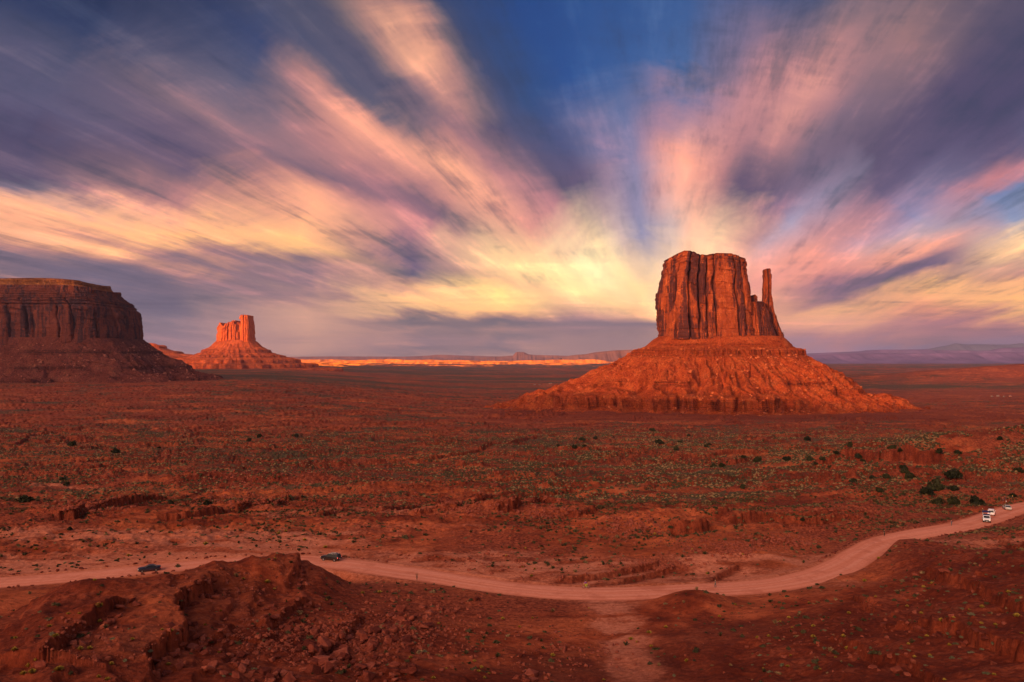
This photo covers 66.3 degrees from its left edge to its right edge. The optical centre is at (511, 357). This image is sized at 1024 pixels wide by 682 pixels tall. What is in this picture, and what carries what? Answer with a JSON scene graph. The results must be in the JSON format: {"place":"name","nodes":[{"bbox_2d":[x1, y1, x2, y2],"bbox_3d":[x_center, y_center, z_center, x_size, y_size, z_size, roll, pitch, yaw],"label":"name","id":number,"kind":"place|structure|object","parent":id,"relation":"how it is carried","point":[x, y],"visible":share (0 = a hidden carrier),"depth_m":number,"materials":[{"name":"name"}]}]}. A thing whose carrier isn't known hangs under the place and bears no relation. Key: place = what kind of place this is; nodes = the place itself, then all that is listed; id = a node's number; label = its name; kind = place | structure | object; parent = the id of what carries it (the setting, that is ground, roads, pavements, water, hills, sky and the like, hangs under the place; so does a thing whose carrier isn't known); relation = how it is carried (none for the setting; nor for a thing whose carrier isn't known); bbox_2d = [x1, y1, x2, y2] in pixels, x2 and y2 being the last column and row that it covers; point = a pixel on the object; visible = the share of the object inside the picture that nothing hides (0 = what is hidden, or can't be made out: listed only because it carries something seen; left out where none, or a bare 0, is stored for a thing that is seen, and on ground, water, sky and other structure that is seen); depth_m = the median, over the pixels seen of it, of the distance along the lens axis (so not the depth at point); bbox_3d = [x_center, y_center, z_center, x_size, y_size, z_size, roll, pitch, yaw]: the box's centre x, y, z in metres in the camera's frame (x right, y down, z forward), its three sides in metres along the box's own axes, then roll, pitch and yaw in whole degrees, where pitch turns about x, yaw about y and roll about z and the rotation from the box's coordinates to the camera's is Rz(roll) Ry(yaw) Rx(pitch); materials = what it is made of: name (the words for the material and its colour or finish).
{"place":"outdoors","nodes":[
{"label":"outdoors","id":0,"kind":"place"},
{"bbox_2d":[318,364,347,366],"bbox_3d":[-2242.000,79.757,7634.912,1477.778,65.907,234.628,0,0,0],"label":"hills","id":1,"kind":"structure","parent":0,"point":[332,365],"depth_m":7631.97,"materials":[{"name":"gold stone"}]},
{"bbox_2d":[301,362,372,365],"bbox_3d":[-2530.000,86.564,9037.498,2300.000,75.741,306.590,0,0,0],"label":"hills","id":2,"kind":"structure","parent":0,"point":[335,363],"depth_m":9029.59,"materials":[{"name":"gold stone"}]},
{"bbox_2d":[290,355,499,359],"bbox_3d":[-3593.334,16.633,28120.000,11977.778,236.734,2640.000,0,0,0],"label":"hills","id":3,"kind":"structure","parent":0,"point":[447,357],"depth_m":27804.10,"materials":[{"name":"stone"}]},
{"bbox_2d":[373,364,492,365],"bbox_3d":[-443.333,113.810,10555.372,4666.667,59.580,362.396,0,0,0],"label":"hills","id":4,"kind":"structure","parent":0,"point":[441,365],"depth_m":10538.90,"materials":[{"name":"gold stone"}]},
{"bbox_2d":[300,359,612,364],"bbox_3d":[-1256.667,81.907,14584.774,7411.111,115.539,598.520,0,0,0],"label":"hills","id":5,"kind":"structure","parent":0,"point":[592,361],"depth_m":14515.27,"materials":[{"name":"gold stone"}]},
{"bbox_2d":[0,360,1023,681],"bbox_3d":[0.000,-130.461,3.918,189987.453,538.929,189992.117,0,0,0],"label":"ground","id":6,"kind":"structure","parent":0,"point":[400,400],"depth_m":214.31,"materials":[{"name":"soil"}]},
{"bbox_2d":[18,494,34,502],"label":"juniper tree","id":7,"kind":"object","parent":6,"relation":"on","point":[23,498],"visible":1,"depth_m":306.16,"materials":[{"name":"green plant"}]},
{"bbox_2d":[34,660,45,667],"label":"boulder","id":8,"kind":"object","parent":6,"relation":"on","point":[41,663],"visible":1,"depth_m":82.89,"materials":[{"name":"stone"}]},
{"bbox_2d":[53,666,63,670],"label":"rabbitbrush","id":9,"kind":"object","parent":6,"relation":"on","point":[57,668],"visible":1,"depth_m":81.11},
{"bbox_2d":[67,440,76,445],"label":"juniper tree","id":10,"kind":"object","parent":6,"relation":"on","point":[71,443],"visible":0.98,"depth_m":770.75,"materials":[{"name":"green plant"}]},
{"bbox_2d":[77,640,85,646],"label":"boulder","id":11,"kind":"object","parent":6,"relation":"on","point":[81,643],"visible":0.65,"depth_m":90.28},
{"bbox_2d":[77,631,88,635],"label":"boulder","id":12,"kind":"object","parent":6,"relation":"on","point":[84,632],"visible":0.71,"depth_m":96.84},
{"bbox_2d":[102,620,112,625],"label":"boulder","id":13,"kind":"object","parent":6,"relation":"on","point":[108,622],"visible":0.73,"depth_m":100.17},
{"bbox_2d":[0,278,223,383],"bbox_3d":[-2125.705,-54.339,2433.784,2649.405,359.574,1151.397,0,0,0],"label":"sandstone mesa","id":14,"kind":"structure","parent":6,"relation":"on","point":[52,330],"depth_m":2256.70,"materials":[{"name":"stone"}]},
{"bbox_2d":[111,447,119,453],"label":"juniper tree","id":15,"kind":"object","parent":6,"relation":"on","point":[115,450],"visible":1,"depth_m":683.49,"materials":[{"name":"green plant"}]},
{"bbox_2d":[115,604,124,608],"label":"boulder","id":16,"kind":"object","parent":6,"relation":"on","point":[117,606],"visible":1,"depth_m":106.83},
{"bbox_2d":[153,670,160,676],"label":"boulder","id":17,"kind":"object","parent":6,"relation":"on","point":[155,672],"visible":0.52,"depth_m":86.88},
{"bbox_2d":[152,659,165,663],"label":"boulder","id":18,"kind":"object","parent":6,"relation":"on","point":[155,661],"visible":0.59,"depth_m":91.43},
{"bbox_2d":[163,670,171,674],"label":"boulder","id":19,"kind":"object","parent":6,"relation":"on","point":[167,672],"visible":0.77,"depth_m":89.50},
{"bbox_2d":[164,622,174,627],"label":"boulder","id":20,"kind":"object","parent":6,"relation":"on","point":[169,624],"visible":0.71,"depth_m":100.68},
{"bbox_2d":[149,343,192,358],"bbox_3d":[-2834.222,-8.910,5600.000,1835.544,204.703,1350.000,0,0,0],"label":"mesa","id":21,"kind":"structure","parent":6,"relation":"on","point":[170,353],"depth_m":5523.73,"materials":[{"name":"stone"}]},
{"bbox_2d":[168,651,180,656],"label":"boulder","id":22,"kind":"object","parent":6,"relation":"on","point":[174,652],"visible":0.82,"depth_m":95.20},
{"bbox_2d":[186,643,198,649],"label":"boulder","id":23,"kind":"object","parent":6,"relation":"on","point":[190,646],"visible":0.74,"depth_m":100.11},
{"bbox_2d":[195,646,202,651],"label":"boulder","id":24,"kind":"object","parent":6,"relation":"on","point":[198,648],"visible":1,"depth_m":98.02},
{"bbox_2d":[199,648,209,655],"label":"boulder","id":25,"kind":"object","parent":6,"relation":"on","point":[205,652],"visible":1,"depth_m":97.73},
{"bbox_2d":[201,659,211,665],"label":"boulder","id":26,"kind":"object","parent":6,"relation":"on","point":[205,662],"visible":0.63,"depth_m":93.80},
{"bbox_2d":[203,500,211,504],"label":"juniper tree","id":27,"kind":"object","parent":6,"relation":"on","point":[207,502],"visible":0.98,"depth_m":273.51,"materials":[{"name":"green plant"}]},
{"bbox_2d":[201,665,215,672],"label":"boulder","id":28,"kind":"object","parent":6,"relation":"on","point":[210,669],"visible":0.93,"depth_m":90.45,"materials":[{"name":"stone"}]},
{"bbox_2d":[208,660,217,667],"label":"boulder","id":29,"kind":"object","parent":6,"relation":"on","point":[214,663],"visible":0.61,"depth_m":93.68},
{"bbox_2d":[211,594,219,598],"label":"boulder","id":30,"kind":"object","parent":6,"relation":"on","point":[215,596],"visible":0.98,"depth_m":125.24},
{"bbox_2d":[218,653,226,659],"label":"boulder","id":31,"kind":"object","parent":6,"relation":"on","point":[223,656],"visible":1,"depth_m":97.19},
{"bbox_2d":[219,670,229,675],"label":"boulder","id":32,"kind":"object","parent":6,"relation":"on","point":[224,672],"visible":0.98,"depth_m":91.22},
{"bbox_2d":[228,640,234,645],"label":"boulder","id":33,"kind":"object","parent":6,"relation":"on","point":[231,642],"visible":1,"depth_m":104.37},
{"bbox_2d":[231,671,239,678],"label":"boulder","id":34,"kind":"object","parent":6,"relation":"on","point":[235,674],"visible":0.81,"depth_m":91.25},
{"bbox_2d":[233,662,239,667],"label":"boulder","id":35,"kind":"object","parent":6,"relation":"on","point":[236,664],"visible":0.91,"depth_m":95.28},
{"bbox_2d":[236,650,245,657],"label":"boulder","id":36,"kind":"object","parent":6,"relation":"on","point":[241,654],"visible":0.95,"depth_m":100.42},
{"bbox_2d":[238,662,245,672],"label":"boulder","id":37,"kind":"object","parent":6,"relation":"on","point":[242,668],"visible":0.97,"depth_m":94.81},
{"bbox_2d":[241,660,249,665],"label":"boulder","id":38,"kind":"object","parent":6,"relation":"on","point":[247,662],"visible":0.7,"depth_m":96.74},
{"bbox_2d":[174,315,344,371],"bbox_3d":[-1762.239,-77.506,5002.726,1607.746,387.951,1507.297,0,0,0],"label":"castle butte","id":39,"kind":"object","parent":6,"relation":"on","point":[235,345],"visible":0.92,"depth_m":4850.14,"materials":[{"name":"stone"}]},
{"bbox_2d":[259,667,271,674],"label":"boulder","id":40,"kind":"object","parent":6,"relation":"on","point":[264,670],"visible":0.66,"depth_m":95.47,"materials":[{"name":"stone"}]},
{"bbox_2d":[265,673,274,678],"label":"boulder","id":41,"kind":"object","parent":6,"relation":"on","point":[269,675],"visible":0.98,"depth_m":92.49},
{"bbox_2d":[270,615,278,619],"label":"boulder","id":42,"kind":"object","parent":6,"relation":"on","point":[274,617],"visible":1,"depth_m":118.68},
{"bbox_2d":[273,668,281,675],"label":"boulder","id":43,"kind":"object","parent":6,"relation":"on","point":[279,670],"visible":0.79,"depth_m":94.57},
{"bbox_2d":[280,669,288,677],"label":"boulder","id":44,"kind":"object","parent":6,"relation":"on","point":[283,672],"visible":0.77,"depth_m":94.23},
{"bbox_2d":[281,672,295,681],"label":"boulder","id":45,"kind":"object","parent":6,"relation":"on","point":[288,677],"visible":1,"depth_m":93.09,"materials":[{"name":"stone"}]},
{"bbox_2d":[303,639,315,646],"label":"boulder","id":46,"kind":"object","parent":6,"relation":"on","point":[307,642],"visible":0.52,"depth_m":109.97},
{"bbox_2d":[304,664,320,673],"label":"boulder","id":47,"kind":"object","parent":6,"relation":"on","point":[311,668],"visible":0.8,"depth_m":98.32,"materials":[{"name":"stone"}]},
{"bbox_2d":[308,643,318,652],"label":"boulder","id":48,"kind":"object","parent":6,"relation":"on","point":[313,646],"visible":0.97,"depth_m":107.41,"materials":[{"name":"stone"}]},
{"bbox_2d":[309,627,318,634],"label":"boulder","id":49,"kind":"object","parent":6,"relation":"on","point":[313,631],"visible":0.95,"depth_m":116.53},
{"bbox_2d":[314,648,322,655],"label":"boulder","id":50,"kind":"object","parent":6,"relation":"on","point":[319,653],"visible":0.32,"depth_m":107.62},
{"bbox_2d":[313,655,330,659],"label":"boulder","id":51,"kind":"object","parent":6,"relation":"on","point":[321,656],"visible":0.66,"depth_m":104.04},
{"bbox_2d":[318,657,328,665],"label":"boulder","id":52,"kind":"object","parent":6,"relation":"on","point":[322,661],"visible":0.62,"depth_m":102.55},
{"bbox_2d":[317,635,330,651],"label":"boulder","id":53,"kind":"object","parent":6,"relation":"on","point":[325,643],"visible":0.98,"depth_m":111.43,"materials":[{"name":"stone"}]},
{"bbox_2d":[323,662,332,673],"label":"boulder","id":54,"kind":"object","parent":6,"relation":"on","point":[328,666],"visible":0.96,"depth_m":99.94,"materials":[{"name":"stone"}]},
{"bbox_2d":[333,647,348,654],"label":"boulder","id":55,"kind":"object","parent":6,"relation":"on","point":[343,650],"visible":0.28,"depth_m":111.01,"materials":[{"name":"stone"}]},
{"bbox_2d":[339,631,344,638],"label":"boulder","id":56,"kind":"object","parent":6,"relation":"on","point":[341,634],"visible":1,"depth_m":115.78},
{"bbox_2d":[336,653,352,659],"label":"boulder","id":57,"kind":"object","parent":6,"relation":"on","point":[344,655],"visible":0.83,"depth_m":107.32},
{"bbox_2d":[354,663,366,669],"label":"boulder","id":58,"kind":"object","parent":6,"relation":"on","point":[363,666],"visible":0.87,"depth_m":103.73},
{"bbox_2d":[360,634,367,641],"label":"boulder","id":59,"kind":"object","parent":6,"relation":"on","point":[364,637],"visible":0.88,"depth_m":117.41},
{"bbox_2d":[364,644,373,651],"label":"boulder","id":60,"kind":"object","parent":6,"relation":"on","point":[370,648],"visible":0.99,"depth_m":113.78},
{"bbox_2d":[363,671,375,681],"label":"boulder","id":61,"kind":"object","parent":6,"relation":"on","point":[369,676],"visible":1,"depth_m":100.01,"materials":[{"name":"stone"}]},
{"bbox_2d":[366,661,375,668],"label":"boulder","id":62,"kind":"object","parent":6,"relation":"on","point":[371,664],"visible":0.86,"depth_m":104.53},
{"bbox_2d":[366,638,377,645],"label":"boulder","id":63,"kind":"object","parent":6,"relation":"on","point":[371,641],"visible":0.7,"depth_m":115.87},
{"bbox_2d":[372,627,381,633],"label":"boulder","id":64,"kind":"object","parent":6,"relation":"on","point":[376,630],"visible":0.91,"depth_m":121.89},
{"bbox_2d":[386,638,393,643],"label":"boulder","id":65,"kind":"object","parent":6,"relation":"on","point":[389,640],"visible":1,"depth_m":117.93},
{"bbox_2d":[384,667,399,673],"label":"boulder","id":66,"kind":"object","parent":6,"relation":"on","point":[387,670],"visible":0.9,"depth_m":102.63,"materials":[{"name":"stone"}]},
{"bbox_2d":[387,625,397,633],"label":"boulder","id":67,"kind":"object","parent":6,"relation":"on","point":[393,629],"visible":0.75,"depth_m":124.17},
{"bbox_2d":[388,661,399,667],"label":"boulder","id":68,"kind":"object","parent":6,"relation":"on","point":[394,664],"visible":0.85,"depth_m":105.13,"materials":[{"name":"stone"}]},
{"bbox_2d":[396,604,405,611],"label":"boulder","id":69,"kind":"object","parent":6,"relation":"on","point":[400,608],"visible":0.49,"depth_m":138.80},
{"bbox_2d":[401,634,411,642],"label":"boulder","id":70,"kind":"object","parent":6,"relation":"on","point":[407,638],"visible":0.84,"depth_m":120.29,"materials":[{"name":"stone"}]},
{"bbox_2d":[404,641,413,645],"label":"boulder","id":71,"kind":"object","parent":6,"relation":"on","point":[408,643],"visible":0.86,"depth_m":118.70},
{"bbox_2d":[404,667,417,674],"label":"boulder","id":72,"kind":"object","parent":6,"relation":"on","point":[411,670],"visible":1,"depth_m":102.79,"materials":[{"name":"stone"}]},
{"bbox_2d":[425,609,435,615],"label":"boulder","id":73,"kind":"object","parent":6,"relation":"on","point":[430,612],"visible":0.83,"depth_m":139.02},
{"bbox_2d":[0,422,1023,501],"bbox_3d":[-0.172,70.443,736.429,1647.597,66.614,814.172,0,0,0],"label":"scrub","id":74,"kind":"object","parent":6,"relation":"on","point":[588,456],"visible":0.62,"depth_m":528.24,"materials":[{"name":"green plant"}]},
{"bbox_2d":[0,483,1023,681],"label":"scrub","id":75,"kind":"object","parent":6,"relation":"on","point":[498,654],"visible":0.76,"depth_m":218.60,"materials":[{"name":"green plant"}]},
{"bbox_2d":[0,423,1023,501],"bbox_3d":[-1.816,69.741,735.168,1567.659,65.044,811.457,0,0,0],"label":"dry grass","id":76,"kind":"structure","parent":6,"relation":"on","point":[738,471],"depth_m":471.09,"materials":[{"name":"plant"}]},
{"bbox_2d":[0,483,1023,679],"bbox_3d":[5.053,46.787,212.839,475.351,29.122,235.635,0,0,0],"label":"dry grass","id":77,"kind":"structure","parent":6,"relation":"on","point":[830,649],"depth_m":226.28,"materials":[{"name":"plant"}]},
{"bbox_2d":[10,444,1021,681],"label":"loose rubble","id":78,"kind":"object","parent":6,"relation":"on","point":[729,551],"visible":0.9,"depth_m":139.62,"materials":[{"name":"stone"}]},
{"bbox_2d":[525,668,539,676],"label":"boulder","id":79,"kind":"object","parent":6,"relation":"on","point":[529,672],"visible":0.79,"depth_m":108.92,"materials":[{"name":"stone"}]},
{"bbox_2d":[529,677,537,681],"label":"boulder","id":80,"kind":"object","parent":6,"relation":"on","point":[533,679],"visible":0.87,"depth_m":105.48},
{"bbox_2d":[654,439,663,443],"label":"juniper tree","id":81,"kind":"object","parent":6,"relation":"on","point":[659,441],"visible":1,"depth_m":684.65,"materials":[{"name":"green plant"}]},
{"bbox_2d":[483,250,929,415],"bbox_3d":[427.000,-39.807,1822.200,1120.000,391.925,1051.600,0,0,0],"label":"sandstone butte","id":82,"kind":"object","parent":6,"relation":"on","point":[720,344],"visible":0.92,"depth_m":1660.19,"materials":[{"name":"stone"}]},
{"bbox_2d":[752,455,761,461],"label":"juniper tree","id":83,"kind":"object","parent":6,"relation":"on","point":[757,459],"visible":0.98,"depth_m":537.86,"materials":[{"name":"green plant"}]},
{"bbox_2d":[782,456,790,460],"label":"juniper tree","id":84,"kind":"object","parent":6,"relation":"on","point":[785,458],"visible":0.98,"depth_m":436.02,"materials":[{"name":"green plant"}]},
{"bbox_2d":[875,487,884,492],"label":"juniper tree","id":85,"kind":"object","parent":6,"relation":"on","point":[878,489],"visible":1,"depth_m":318.87,"materials":[{"name":"green plant"}]},
{"bbox_2d":[882,474,891,478],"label":"juniper tree","id":86,"kind":"object","parent":6,"relation":"on","point":[887,476],"visible":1,"depth_m":372.52,"materials":[{"name":"green plant"}]},
{"bbox_2d":[890,665,902,672],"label":"boulder","id":87,"kind":"object","parent":6,"relation":"on","point":[897,669],"visible":0.99,"depth_m":87.29,"materials":[{"name":"stone"}]},
{"bbox_2d":[899,467,909,473],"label":"juniper tree","id":88,"kind":"object","parent":6,"relation":"on","point":[903,470],"visible":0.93,"depth_m":374.51,"materials":[{"name":"green plant"}]},
{"bbox_2d":[905,472,916,478],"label":"juniper tree","id":89,"kind":"object","parent":6,"relation":"on","point":[909,475],"visible":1,"depth_m":367.61,"materials":[{"name":"green plant"}]},
{"bbox_2d":[912,626,921,630],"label":"boulder","id":90,"kind":"object","parent":6,"relation":"on","point":[917,628],"visible":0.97,"depth_m":103.95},
{"bbox_2d":[919,486,934,495],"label":"juniper tree","id":91,"kind":"object","parent":6,"relation":"on","point":[927,490],"visible":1,"depth_m":312.96,"materials":[{"name":"green plant"}]},
{"bbox_2d":[926,477,944,490],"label":"juniper tree","id":92,"kind":"object","parent":6,"relation":"on","point":[936,484],"visible":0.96,"depth_m":320.02,"materials":[{"name":"green plant"}]},
{"bbox_2d":[931,497,942,503],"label":"juniper tree","id":93,"kind":"object","parent":6,"relation":"on","point":[937,500],"visible":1,"depth_m":299.40,"materials":[{"name":"green plant"}]},
{"bbox_2d":[943,468,962,478],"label":"juniper tree","id":94,"kind":"object","parent":6,"relation":"on","point":[955,473],"visible":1,"depth_m":367.30,"materials":[{"name":"green plant"}]},
{"bbox_2d":[947,484,959,490],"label":"juniper tree","id":95,"kind":"object","parent":6,"relation":"on","point":[953,488],"visible":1,"depth_m":316.42,"materials":[{"name":"green plant"}]},
{"bbox_2d":[947,496,960,504],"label":"juniper tree","id":96,"kind":"object","parent":6,"relation":"on","point":[951,500],"visible":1,"depth_m":295.56,"materials":[{"name":"green plant"}]},
{"bbox_2d":[969,495,985,504],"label":"juniper tree","id":97,"kind":"object","parent":6,"relation":"on","point":[975,499],"visible":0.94,"depth_m":296.87,"materials":[{"name":"green plant"}]},
{"bbox_2d":[1013,467,1023,472],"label":"juniper tree","id":98,"kind":"object","parent":6,"relation":"on","point":[1018,469],"visible":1,"depth_m":370.83,"materials":[{"name":"green plant"}]},
{"bbox_2d":[0,502,1023,600],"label":"road","id":99,"kind":"structure","parent":0,"point":[859,555],"depth_m":173.25,"materials":[{"name":"soil"}]},
{"bbox_2d":[138,564,160,572],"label":"sedan car","id":100,"kind":"object","parent":99,"relation":"on","point":[151,567],"visible":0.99,"depth_m":176.50,"materials":[{"name":"blue paint"}]},
{"bbox_2d":[320,552,341,561],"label":"parked suv","id":101,"kind":"object","parent":99,"relation":"on","point":[335,556],"visible":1,"depth_m":185.54,"materials":[{"name":"metal"}]},
{"bbox_2d":[982,510,990,522],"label":"pickup truck","id":102,"kind":"object","parent":99,"relation":"on","point":[986,518],"visible":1,"depth_m":229.91,"materials":[{"name":"white paint"}]},
{"bbox_2d":[987,508,994,515],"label":"minivan","id":103,"kind":"object","parent":99,"relation":"on","point":[992,511],"visible":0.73,"depth_m":238.36,"materials":[{"name":"white paint"}]},
{"bbox_2d":[1002,505,1011,509],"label":"sedan car","id":104,"kind":"object","parent":99,"relation":"on","point":[1007,507],"visible":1,"depth_m":247.54,"materials":[{"name":"silver metal"}]},
{"bbox_2d":[0,0,1023,356],"label":"sky","id":105,"kind":"structure","parent":0,"point":[379,178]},
{"bbox_2d":[478,352,565,360],"bbox_3d":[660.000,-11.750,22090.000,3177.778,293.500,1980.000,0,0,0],"label":"hills","id":106,"kind":"structure","parent":0,"point":[516,356],"depth_m":21837.35,"materials":[{"name":"stone"}]},
{"bbox_2d":[560,350,632,361],"bbox_3d":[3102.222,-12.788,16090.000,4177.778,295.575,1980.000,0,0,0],"label":"hills","id":107,"kind":"structure","parent":0,"point":[613,355],"depth_m":15871.94,"materials":[{"name":"stone"}]},
{"bbox_2d":[806,347,1023,354],"bbox_3d":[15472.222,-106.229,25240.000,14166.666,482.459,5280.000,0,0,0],"label":"hills","id":108,"kind":"structure","parent":0,"point":[1018,349],"depth_m":24858.25,"materials":[{"name":"stone"}]},
{"bbox_2d":[807,352,1023,363],"bbox_3d":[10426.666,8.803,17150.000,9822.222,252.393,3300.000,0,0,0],"label":"hills","id":109,"kind":"structure","parent":0,"point":[948,358],"depth_m":16610.52,"materials":[{"name":"stone"}]},
{"bbox_2d":[930,343,1023,350],"bbox_3d":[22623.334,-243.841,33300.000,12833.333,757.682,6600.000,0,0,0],"label":"hills","id":110,"kind":"structure","parent":0,"point":[956,346],"depth_m":32732.45,"materials":[{"name":"stone"}]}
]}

